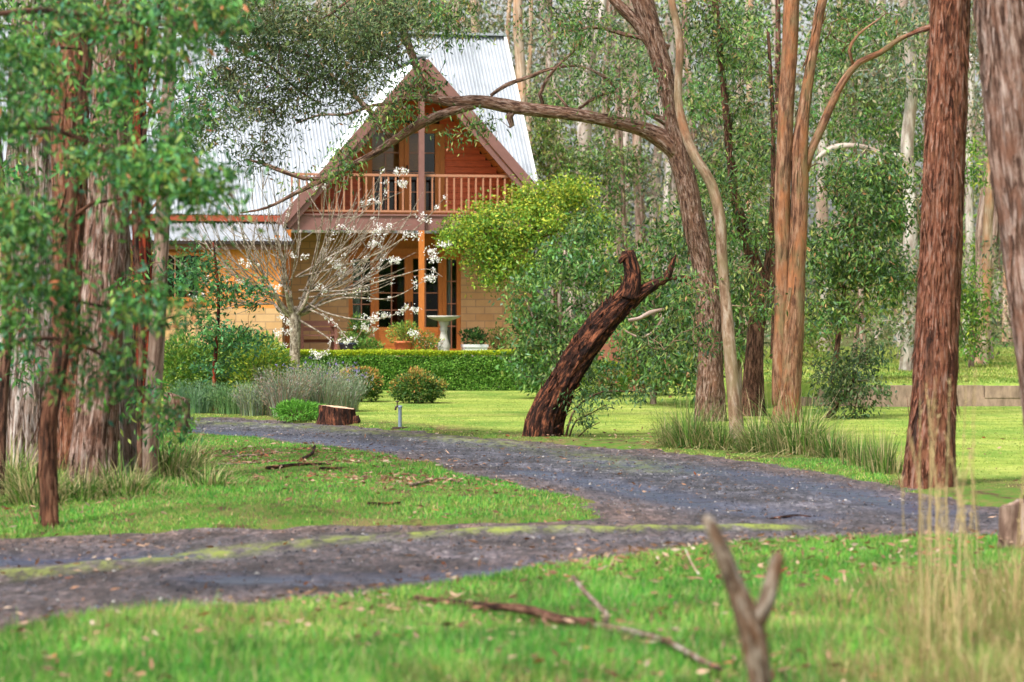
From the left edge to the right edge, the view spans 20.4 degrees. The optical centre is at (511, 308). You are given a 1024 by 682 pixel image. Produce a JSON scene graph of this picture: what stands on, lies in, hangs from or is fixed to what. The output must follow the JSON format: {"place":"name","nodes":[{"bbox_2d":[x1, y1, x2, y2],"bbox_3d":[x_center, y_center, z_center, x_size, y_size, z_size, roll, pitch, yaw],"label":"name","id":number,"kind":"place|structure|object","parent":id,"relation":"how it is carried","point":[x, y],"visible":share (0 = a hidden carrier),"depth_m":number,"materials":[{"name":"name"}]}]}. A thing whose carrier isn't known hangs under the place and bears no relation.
{"place":"outdoors","nodes":[
{"label":"outdoors","id":0,"kind":"place"},
{"bbox_2d":[0,417,998,630],"bbox_3d":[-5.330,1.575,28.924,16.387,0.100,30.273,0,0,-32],"label":"driveway","id":1,"kind":"structure","parent":0,"point":[247,551],"depth_m":20.07,"materials":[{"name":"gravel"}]},
{"bbox_2d":[1,0,1002,309],"label":"sky","id":2,"kind":"structure","parent":0,"point":[492,8],"materials":[{"name":"white"}]},
{"bbox_2d":[0,310,1023,681],"bbox_3d":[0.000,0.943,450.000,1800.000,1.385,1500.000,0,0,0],"label":"ground","id":3,"kind":"structure","parent":0,"point":[994,494],"depth_m":29.90,"materials":[{"name":"green plant"}]},
{"bbox_2d":[0,136,57,496],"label":"leafy sapling","id":4,"kind":"object","parent":3,"relation":"on","point":[5,365],"visible":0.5,"depth_m":22.97,"materials":[{"name":"green plant"}]},
{"bbox_2d":[5,422,88,493],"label":"grass tussock","id":5,"kind":"object","parent":3,"relation":"on","point":[12,465],"depth_m":23.90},
{"bbox_2d":[0,450,122,509],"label":"grass tussock","id":6,"kind":"object","parent":3,"relation":"on","point":[24,495],"depth_m":22.31,"materials":[{"name":"plant"}]},
{"bbox_2d":[47,1,91,469],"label":"stringybark tree","id":7,"kind":"object","parent":3,"relation":"on","point":[65,422],"visible":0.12,"depth_m":26.66,"materials":[{"name":"red plant"}]},
{"bbox_2d":[19,456,141,502],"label":"grass tussock","id":8,"kind":"object","parent":3,"relation":"on","point":[79,492],"depth_m":22.59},
{"bbox_2d":[0,0,162,527],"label":"sapling tree","id":9,"kind":"object","parent":3,"relation":"on","point":[47,465],"visible":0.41,"depth_m":20.23,"materials":[{"name":"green plant"}]},
{"bbox_2d":[0,0,186,467],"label":"stringybark tree","id":10,"kind":"object","parent":3,"relation":"on","point":[21,410],"visible":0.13,"depth_m":27.72,"materials":[{"name":"brown plant"}]},
{"bbox_2d":[61,0,139,485],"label":"stringybark tree","id":11,"kind":"object","parent":3,"relation":"on","point":[94,433],"visible":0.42,"depth_m":24.05,"materials":[{"name":"brown plant"}]},
{"bbox_2d":[118,205,136,477],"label":"stringybark tree","id":12,"kind":"object","parent":3,"relation":"on","point":[128,429],"visible":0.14,"depth_m":24.52,"materials":[{"name":"brown plant"}]},
{"bbox_2d":[71,442,196,498],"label":"grass tussock","id":13,"kind":"object","parent":3,"relation":"on","point":[138,485],"depth_m":22.90,"materials":[{"name":"plant"}]},
{"bbox_2d":[131,0,151,420],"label":"burnt tree","id":14,"kind":"object","parent":3,"relation":"on","point":[143,242],"visible":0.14,"depth_m":29.93,"materials":[{"name":"brown plant"}]},
{"bbox_2d":[0,0,288,440],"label":"overhanging gum","id":15,"kind":"object","parent":3,"relation":"on","point":[169,164],"visible":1,"depth_m":15.37,"materials":[{"name":"green plant"}]},
{"bbox_2d":[70,0,242,479],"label":"leafy sapling","id":16,"kind":"object","parent":3,"relation":"on","point":[170,421],"visible":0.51,"depth_m":23.98,"materials":[{"name":"green plant"}]},
{"bbox_2d":[162,330,227,398],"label":"garden shrub","id":17,"kind":"object","parent":3,"relation":"on","point":[180,356],"visible":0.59,"depth_m":45.60,"materials":[{"name":"green plant"}]},
{"bbox_2d":[168,378,223,413],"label":"rosemary bush","id":18,"kind":"object","parent":3,"relation":"on","point":[197,395],"visible":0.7,"depth_m":42.90,"materials":[{"name":"green plant"}]},
{"bbox_2d":[118,422,274,480],"bbox_3d":[-2.977,1.189,24.688,2.126,0.616,1.791,0,0,0],"label":"grass tussock","id":19,"kind":"object","parent":3,"relation":"on","point":[175,469],"depth_m":24.56,"materials":[{"name":"plant"}]},
{"bbox_2d":[124,0,297,477],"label":"gum tree","id":20,"kind":"object","parent":3,"relation":"on","point":[156,348],"visible":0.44,"depth_m":24.34,"materials":[{"name":"brown plant"}]},
{"bbox_2d":[159,426,263,469],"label":"grass tussock","id":21,"kind":"object","parent":3,"relation":"on","point":[196,452],"depth_m":26.56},
{"bbox_2d":[149,455,278,488],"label":"grass tussock","id":22,"kind":"object","parent":3,"relation":"on","point":[214,480],"depth_m":23.62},
{"bbox_2d":[167,242,284,410],"bbox_3d":[-4.672,0.308,44.020,2.341,2.776,1.391,0,0,0],"label":"garden sapling","id":23,"kind":"object","parent":3,"relation":"on","point":[217,324],"visible":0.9,"depth_m":43.93,"materials":[{"name":"green plant"}]},
{"bbox_2d":[203,380,260,413],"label":"rosemary bush","id":24,"kind":"object","parent":3,"relation":"on","point":[228,405],"visible":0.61,"depth_m":42.69,"materials":[{"name":"green plant"}]},
{"bbox_2d":[199,325,268,400],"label":"garden shrub","id":25,"kind":"object","parent":3,"relation":"on","point":[226,355],"visible":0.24,"depth_m":46.11,"materials":[{"name":"green plant"}]},
{"bbox_2d":[226,380,278,415],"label":"lavender bush","id":26,"kind":"object","parent":3,"relation":"on","point":[253,402],"visible":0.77,"depth_m":41.86,"materials":[{"name":"green plant"}]},
{"bbox_2d":[220,330,301,405],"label":"garden shrub","id":27,"kind":"object","parent":3,"relation":"on","point":[280,352],"visible":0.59,"depth_m":45.65,"materials":[{"name":"green plant"}]},
{"bbox_2d":[240,362,323,416],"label":"lavender bush","id":28,"kind":"object","parent":3,"relation":"on","point":[284,393],"visible":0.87,"depth_m":41.44,"materials":[{"name":"grey plant"}]},
{"bbox_2d":[0,22,567,387],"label":"brick house","id":29,"kind":"structure","parent":3,"relation":"on","point":[436,173],"depth_m":59.15,"materials":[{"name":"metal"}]},
{"bbox_2d":[349,254,374,332],"bbox_3d":[-3.152,-0.322,59.198,0.547,1.625,0.237,0,0,-13],"label":"window","id":30,"kind":"structure","parent":29,"relation":"in","point":[355,304],"depth_m":59.13,"materials":[{"name":"brown wood"}]},
{"bbox_2d":[367,128,403,213],"bbox_3d":[-2.638,-2.830,59.144,0.772,1.860,0.100,0,0,-13],"label":"door","id":31,"kind":"structure","parent":29,"relation":"in","point":[400,152],"depth_m":59.12,"materials":[{"name":"brown wood"}]},
{"bbox_2d":[375,254,408,349],"bbox_3d":[-2.505,-0.097,59.253,0.719,2.075,0.150,0,0,-13],"label":"door","id":32,"kind":"structure","parent":29,"relation":"in","point":[380,334],"depth_m":59.25,"materials":[{"name":"brown wood"}]},
{"bbox_2d":[404,129,439,213],"bbox_3d":[-1.879,-2.830,59.293,0.754,1.860,0.150,0,0,-13],"label":"door","id":33,"kind":"structure","parent":29,"relation":"in","point":[436,153],"depth_m":59.32,"materials":[{"name":"brown wood"}]},
{"bbox_2d":[409,255,441,349],"bbox_3d":[-1.805,-0.097,59.414,0.712,2.075,0.150,0,0,-13],"label":"door","id":34,"kind":"structure","parent":29,"relation":"in","point":[436,330],"depth_m":59.42,"materials":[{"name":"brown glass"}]},
{"bbox_2d":[442,255,460,350],"bbox_3d":[-1.285,-0.097,59.631,0.388,2.075,0.238,0,0,-13],"label":"window","id":35,"kind":"structure","parent":29,"relation":"in","point":[447,281],"depth_m":59.55,"materials":[{"name":"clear glass"}]},
{"bbox_2d":[118,0,449,440],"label":"wattle tree","id":36,"kind":"object","parent":3,"relation":"on","point":[327,34],"visible":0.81,"depth_m":33.26,"materials":[{"name":"green plant"}]},
{"bbox_2d":[269,397,325,422],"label":"garden shrub","id":37,"kind":"object","parent":3,"relation":"on","point":[283,410],"visible":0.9,"depth_m":40.08,"materials":[{"name":"green plant"}]},
{"bbox_2d":[169,140,452,383],"bbox_3d":[-3.714,-0.622,50.012,5.191,4.633,3.300,0,0,-7],"label":"blossom tree","id":38,"kind":"object","parent":3,"relation":"on","point":[292,313],"visible":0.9,"depth_m":49.79,"materials":[{"name":"grey plant"}]},
{"bbox_2d":[275,355,359,414],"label":"lavender bush","id":39,"kind":"object","parent":3,"relation":"on","point":[323,395],"visible":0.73,"depth_m":42.04,"materials":[{"name":"grey plant"}]},
{"bbox_2d":[316,405,360,424],"bbox_3d":[-2.402,1.486,39.302,0.637,0.323,0.611,0,0,0],"label":"tree stump","id":40,"kind":"object","parent":3,"relation":"on","point":[333,415],"visible":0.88,"depth_m":39.14,"materials":[{"name":"wood"}]},
{"bbox_2d":[317,365,375,411],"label":"lavender bush","id":41,"kind":"object","parent":3,"relation":"on","point":[350,396],"visible":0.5,"depth_m":43.62,"materials":[{"name":"green plant"}]},
{"bbox_2d":[338,365,384,401],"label":"round shrub","id":42,"kind":"object","parent":3,"relation":"on","point":[375,390],"visible":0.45,"depth_m":48.08,"materials":[{"name":"green plant"}]},
{"bbox_2d":[387,365,448,403],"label":"round shrub","id":43,"kind":"object","parent":3,"relation":"on","point":[424,388],"visible":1,"depth_m":47.48,"materials":[{"name":"green plant"}]},
{"bbox_2d":[300,348,550,390],"bbox_3d":[-1.757,1.199,55.458,5.137,0.881,0.812,0,0,0],"label":"clipped hedge","id":44,"kind":"object","parent":3,"relation":"on","point":[457,370],"visible":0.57,"depth_m":55.16,"materials":[{"name":"green plant"}]},
{"bbox_2d":[439,0,510,32],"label":"grey gum","id":45,"kind":"object","parent":3,"relation":"on","point":[473,18],"visible":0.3,"depth_m":75.91,"materials":[{"name":"green plant"}]},
{"bbox_2d":[240,0,727,421],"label":"arching gum","id":46,"kind":"object","parent":3,"relation":"on","point":[642,20],"visible":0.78,"depth_m":39.87,"materials":[{"name":"brown plant"}]},
{"bbox_2d":[0,0,1013,346],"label":"distant forest","id":47,"kind":"object","parent":3,"relation":"on","point":[630,214],"visible":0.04,"depth_m":100.23,"materials":[{"name":"green plant"}]},
{"bbox_2d":[0,427,1023,681],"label":"grass","id":48,"kind":"structure","parent":3,"relation":"on","point":[546,593],"depth_m":14.04,"materials":[{"name":"plant"}]},
{"bbox_2d":[414,596,637,643],"bbox_3d":[0.103,1.515,14.032,0.173,0.077,2.233,0,0,-29],"label":"fallen branch","id":49,"kind":"object","parent":48,"relation":"on","point":[518,608],"visible":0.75,"depth_m":14.19,"materials":[{"name":"brown wood"}]},
{"bbox_2d":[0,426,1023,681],"bbox_3d":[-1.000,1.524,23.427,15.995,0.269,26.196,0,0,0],"label":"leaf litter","id":50,"kind":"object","parent":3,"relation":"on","point":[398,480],"visible":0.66,"depth_m":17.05,"materials":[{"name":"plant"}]},
{"bbox_2d":[0,588,1023,681],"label":"tall grass","id":51,"kind":"structure","parent":3,"relation":"on","point":[362,671],"depth_m":12.51,"materials":[{"name":"plant"}]},
{"bbox_2d":[430,163,622,350],"bbox_3d":[0.291,-0.981,56.260,3.855,3.831,2.331,0,0,0],"label":"tree","id":52,"kind":"object","parent":3,"relation":"on","point":[477,229],"visible":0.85,"depth_m":56.01,"materials":[{"name":"green plant"}]},
{"bbox_2d":[488,0,579,115],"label":"white gum","id":53,"kind":"object","parent":3,"relation":"on","point":[520,68],"visible":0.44,"depth_m":71.89,"materials":[{"name":"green plant"}]},
{"bbox_2d":[515,0,573,181],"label":"grey gum","id":54,"kind":"object","parent":3,"relation":"on","point":[528,71],"visible":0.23,"depth_m":73.94,"materials":[{"name":"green plant"}]},
{"bbox_2d":[514,0,578,336],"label":"forest tree","id":55,"kind":"object","parent":3,"relation":"on","point":[556,75],"visible":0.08,"depth_m":85.92,"materials":[{"name":"green plant"}]},
{"bbox_2d":[480,200,630,395],"bbox_3d":[0.766,-0.125,50.063,2.700,3.643,2.434,0,0,0],"label":"corner tree","id":56,"kind":"object","parent":3,"relation":"on","point":[525,346],"visible":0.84,"depth_m":49.88,"materials":[{"name":"green plant"}]},
{"bbox_2d":[522,80,610,332],"bbox_3d":[1.125,-1.944,64.034,2.361,6.410,3.134,0,0,0],"label":"understorey tree","id":57,"kind":"object","parent":3,"relation":"on","point":[539,164],"visible":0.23,"depth_m":63.69,"materials":[{"name":"green plant"}]},
{"bbox_2d":[148,0,1001,336],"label":"distant trunks","id":58,"kind":"object","parent":3,"relation":"on","point":[658,180],"visible":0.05,"depth_m":95.64,"materials":[{"name":"plant"}]},
{"bbox_2d":[534,0,627,300],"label":"forest tree","id":59,"kind":"object","parent":3,"relation":"on","point":[608,4],"visible":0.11,"depth_m":75.93,"materials":[{"name":"green plant"}]},
{"bbox_2d":[519,32,659,255],"bbox_3d":[1.720,-2.389,61.930,3.337,7.324,3.315,0,0,0],"label":"understorey tree","id":60,"kind":"object","parent":3,"relation":"on","point":[620,153],"visible":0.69,"depth_m":61.83,"materials":[{"name":"green plant"}]},
{"bbox_2d":[516,0,671,334],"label":"white gum","id":61,"kind":"object","parent":3,"relation":"on","point":[582,128],"visible":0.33,"depth_m":65.92,"materials":[{"name":"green plant"}]},
{"bbox_2d":[576,360,631,396],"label":"round shrub","id":62,"kind":"object","parent":3,"relation":"on","point":[621,379],"visible":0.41,"depth_m":51.24,"materials":[{"name":"green plant"}]},
{"bbox_2d":[522,250,690,436],"bbox_3d":[1.165,0.504,35.216,2.112,2.477,0.525,0,0,0],"label":"dead trunk","id":63,"kind":"object","parent":3,"relation":"on","point":[546,414],"visible":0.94,"depth_m":35.07,"materials":[{"name":"brown wood"}]},
{"bbox_2d":[557,357,664,436],"bbox_3d":[1.199,1.140,35.244,1.397,1.082,1.640,0,0,0],"label":"regrowth shoot","id":64,"kind":"object","parent":3,"relation":"on","point":[577,408],"visible":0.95,"depth_m":34.97,"materials":[{"name":"green plant"}]},
{"bbox_2d":[566,6,660,285],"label":"forest tree","id":65,"kind":"object","parent":3,"relation":"on","point":[617,135],"visible":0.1,"depth_m":83.92,"materials":[{"name":"green plant"}]},
{"bbox_2d":[568,241,669,358],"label":"understorey tree","id":66,"kind":"object","parent":3,"relation":"on","point":[601,290],"visible":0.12,"depth_m":56.67,"materials":[{"name":"green plant"}]},
{"bbox_2d":[596,0,675,267],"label":"grey gum","id":67,"kind":"object","parent":3,"relation":"on","point":[639,205],"visible":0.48,"depth_m":69.88,"materials":[{"name":"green plant"}]},
{"bbox_2d":[571,575,722,671],"bbox_3d":[0.599,1.422,13.007,0.122,0.230,2.056,0,0,-19],"label":"fallen branch","id":68,"kind":"object","parent":3,"relation":"on","point":[605,613],"visible":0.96,"depth_m":13.10,"materials":[{"name":"brown wood"}]},
{"bbox_2d":[582,196,725,405],"bbox_3d":[2.402,-0.100,46.410,2.470,3.586,4.427,0,0,0],"label":"understorey tree","id":69,"kind":"object","parent":3,"relation":"on","point":[669,377],"visible":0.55,"depth_m":46.65,"materials":[{"name":"green plant"}]},
{"bbox_2d":[618,0,704,323],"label":"forest tree","id":70,"kind":"object","parent":3,"relation":"on","point":[672,47],"visible":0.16,"depth_m":87.91,"materials":[{"name":"white plant"}]},
{"bbox_2d":[612,381,766,450],"bbox_3d":[2.086,1.176,32.538,1.879,0.832,2.055,0,0,35],"label":"grass tussock","id":71,"kind":"object","parent":3,"relation":"on","point":[683,438],"depth_m":32.36,"materials":[{"name":"plant"}]},
{"bbox_2d":[632,0,768,189],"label":"grey gum","id":72,"kind":"object","parent":3,"relation":"on","point":[695,134],"visible":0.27,"depth_m":59.94,"materials":[{"name":"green plant"}]},
{"bbox_2d":[626,0,787,448],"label":"smooth gum","id":73,"kind":"object","parent":3,"relation":"on","point":[729,352],"visible":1,"depth_m":32.36,"materials":[{"name":"brown plant"}]},
{"bbox_2d":[669,398,746,451],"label":"grass tussock","id":74,"kind":"object","parent":3,"relation":"on","point":[718,445],"depth_m":32.08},
{"bbox_2d":[664,0,782,264],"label":"understorey tree","id":75,"kind":"object","parent":3,"relation":"on","point":[699,99],"visible":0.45,"depth_m":54.95,"materials":[{"name":"green plant"}]},
{"bbox_2d":[658,0,796,415],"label":"dark gum","id":76,"kind":"object","parent":3,"relation":"on","point":[753,379],"visible":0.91,"depth_m":41.87,"materials":[{"name":"green plant"}]},
{"bbox_2d":[680,197,774,398],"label":"understorey tree","id":77,"kind":"object","parent":3,"relation":"on","point":[740,336],"visible":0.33,"depth_m":44.75,"materials":[{"name":"green plant"}]},
{"bbox_2d":[700,0,773,335],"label":"forest tree","id":78,"kind":"object","parent":3,"relation":"on","point":[751,81],"visible":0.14,"depth_m":79.93,"materials":[{"name":"green plant"}]},
{"bbox_2d":[699,0,780,358],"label":"grey gum","id":79,"kind":"object","parent":3,"relation":"on","point":[778,38],"visible":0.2,"depth_m":61.95,"materials":[{"name":"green plant"}]},
{"bbox_2d":[702,514,782,681],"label":"forked stick","id":80,"kind":"object","parent":3,"relation":"on","point":[751,617],"visible":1,"depth_m":8.97,"materials":[{"name":"brown wood"}]},
{"bbox_2d":[704,389,835,453],"bbox_3d":[2.768,1.220,31.578,1.780,0.765,1.803,0,0,25],"label":"grass tussock","id":81,"kind":"object","parent":3,"relation":"on","point":[750,447],"depth_m":31.44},
{"bbox_2d":[706,378,871,458],"bbox_3d":[3.114,1.133,30.821,2.336,0.889,2.157,0,0,0],"label":"grass tussock","id":82,"kind":"object","parent":3,"relation":"on","point":[787,441],"depth_m":30.70,"materials":[{"name":"plant"}]},
{"bbox_2d":[793,414,877,458],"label":"grass tussock","id":83,"kind":"object","parent":3,"relation":"on","point":[828,448],"depth_m":30.15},
{"bbox_2d":[771,0,913,422],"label":"twin stem gum","id":84,"kind":"object","parent":3,"relation":"on","point":[795,152],"visible":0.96,"depth_m":39.41,"materials":[{"name":"brown plant"}]},
{"bbox_2d":[794,0,902,351],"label":"white gum","id":85,"kind":"object","parent":3,"relation":"on","point":[820,214],"visible":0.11,"depth_m":67.89,"materials":[{"name":"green plant"}]},
{"bbox_2d":[803,268,902,359],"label":"understorey tree","id":86,"kind":"object","parent":3,"relation":"on","point":[811,346],"visible":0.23,"depth_m":61.70,"materials":[{"name":"green plant"}]},
{"bbox_2d":[802,325,905,418],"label":"understorey tree","id":87,"kind":"object","parent":3,"relation":"on","point":[845,375],"visible":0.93,"depth_m":40.88,"materials":[{"name":"green plant"}]},
{"bbox_2d":[827,427,880,466],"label":"grass tussock","id":88,"kind":"object","parent":3,"relation":"on","point":[853,459],"depth_m":28.20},
{"bbox_2d":[781,0,928,363],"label":"understorey tree","id":89,"kind":"object","parent":3,"relation":"on","point":[867,106],"visible":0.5,"depth_m":56.75,"materials":[{"name":"green plant"}]},
{"bbox_2d":[694,346,1018,383],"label":"paddock grass","id":90,"kind":"structure","parent":3,"relation":"on","point":[1005,358],"depth_m":54.67,"materials":[{"name":"plant"}]},
{"bbox_2d":[804,136,923,380],"bbox_3d":[5.763,-0.820,48.109,2.931,4.330,3.012,0,0,0],"label":"understorey tree","id":91,"kind":"object","parent":3,"relation":"on","point":[880,189],"visible":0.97,"depth_m":47.66,"materials":[{"name":"green plant"}]},
{"bbox_2d":[850,415,903,473],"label":"grass tussock","id":92,"kind":"object","parent":3,"relation":"on","point":[882,461],"depth_m":27.19,"materials":[{"name":"plant"}]},
{"bbox_2d":[835,106,924,301],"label":"understorey tree","id":93,"kind":"object","parent":3,"relation":"on","point":[898,143],"visible":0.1,"depth_m":58.39,"materials":[{"name":"green plant"}]},
{"bbox_2d":[813,0,969,370],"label":"white gum","id":94,"kind":"object","parent":3,"relation":"on","point":[910,84],"visible":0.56,"depth_m":53.88,"materials":[{"name":"green plant"}]},
{"bbox_2d":[801,385,1020,406],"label":"retaining wall","id":95,"kind":"structure","parent":3,"relation":"on","point":[997,396],"depth_m":46.07,"materials":[{"name":"stone"}]},
{"bbox_2d":[897,0,972,488],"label":"ironbark tree","id":96,"kind":"object","parent":3,"relation":"on","point":[935,350],"visible":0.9,"depth_m":25.24,"materials":[{"name":"red plant"}]},
{"bbox_2d":[959,54,1003,356],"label":"grey gum","id":97,"kind":"object","parent":3,"relation":"on","point":[968,218],"visible":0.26,"depth_m":65.92,"materials":[{"name":"white plant"}]},
{"bbox_2d":[966,0,998,358],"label":"brown gum","id":98,"kind":"object","parent":3,"relation":"on","point":[973,48],"visible":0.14,"depth_m":61.98,"materials":[{"name":"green plant"}]},
{"bbox_2d":[959,126,1007,366],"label":"understorey tree","id":99,"kind":"object","parent":3,"relation":"on","point":[971,295],"visible":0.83,"depth_m":55.90,"materials":[{"name":"green plant"}]},
{"bbox_2d":[959,145,1012,364],"bbox_3d":[10.013,-2.844,57.985,1.861,8.236,2.185,0,0,0],"label":"brown gum","id":100,"kind":"object","parent":3,"relation":"on","point":[987,245],"visible":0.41,"depth_m":57.91,"materials":[{"name":"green plant"}]},
{"bbox_2d":[967,0,1023,539],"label":"gum tree","id":101,"kind":"object","parent":3,"relation":"on","point":[1000,31],"visible":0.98,"depth_m":18.46,"materials":[{"name":"brown plant"}]},
{"bbox_2d":[997,499,1023,547],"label":"tree stump","id":102,"kind":"object","parent":3,"relation":"on","point":[1008,523],"visible":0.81,"depth_m":18.79,"materials":[{"name":"brown wood"}]},
{"bbox_2d":[766,368,1023,681],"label":"dry grass","id":103,"kind":"structure","parent":0,"point":[1000,606],"depth_m":13.03,"materials":[{"name":"plant"}]},
{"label":"patio","id":104,"kind":"structure","parent":0,"visible":0},
{"bbox_2d":[300,320,337,350],"bbox_3d":[-3.897,0.580,56.950,0.760,0.720,0.490,0,0,-13],"label":"garden bench","id":105,"kind":"object","parent":104,"relation":"on","point":[333,330],"visible":0.61,"depth_m":57.12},
{"bbox_2d":[385,320,422,355],"bbox_3d":[-2.143,0.568,56.973,0.742,0.745,0.747,0,0,-36],"label":"plant pot","id":106,"kind":"object","parent":104,"relation":"on","point":[401,344],"visible":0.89,"depth_m":56.90,"materials":[{"name":"ceramic"}]},
{"bbox_2d":[406,330,444,350],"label":"patio plant","id":107,"kind":"object","parent":104,"relation":"on","point":[428,343],"visible":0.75,"depth_m":56.95,"materials":[{"name":"green plant"}]},
{"bbox_2d":[427,316,459,350],"bbox_3d":[-1.370,0.536,57.077,0.681,0.808,0.681,0,0,0],"label":"bird bath","id":108,"kind":"object","parent":104,"relation":"on","point":[443,324],"visible":0.8,"depth_m":56.98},
{"bbox_2d":[458,326,488,355],"bbox_3d":[-0.765,0.636,57.223,0.658,0.608,0.491,0,0,8],"label":"planter box","id":109,"kind":"object","parent":104,"relation":"on","point":[477,334],"visible":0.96,"depth_m":57.13,"materials":[{"name":"white paint"}]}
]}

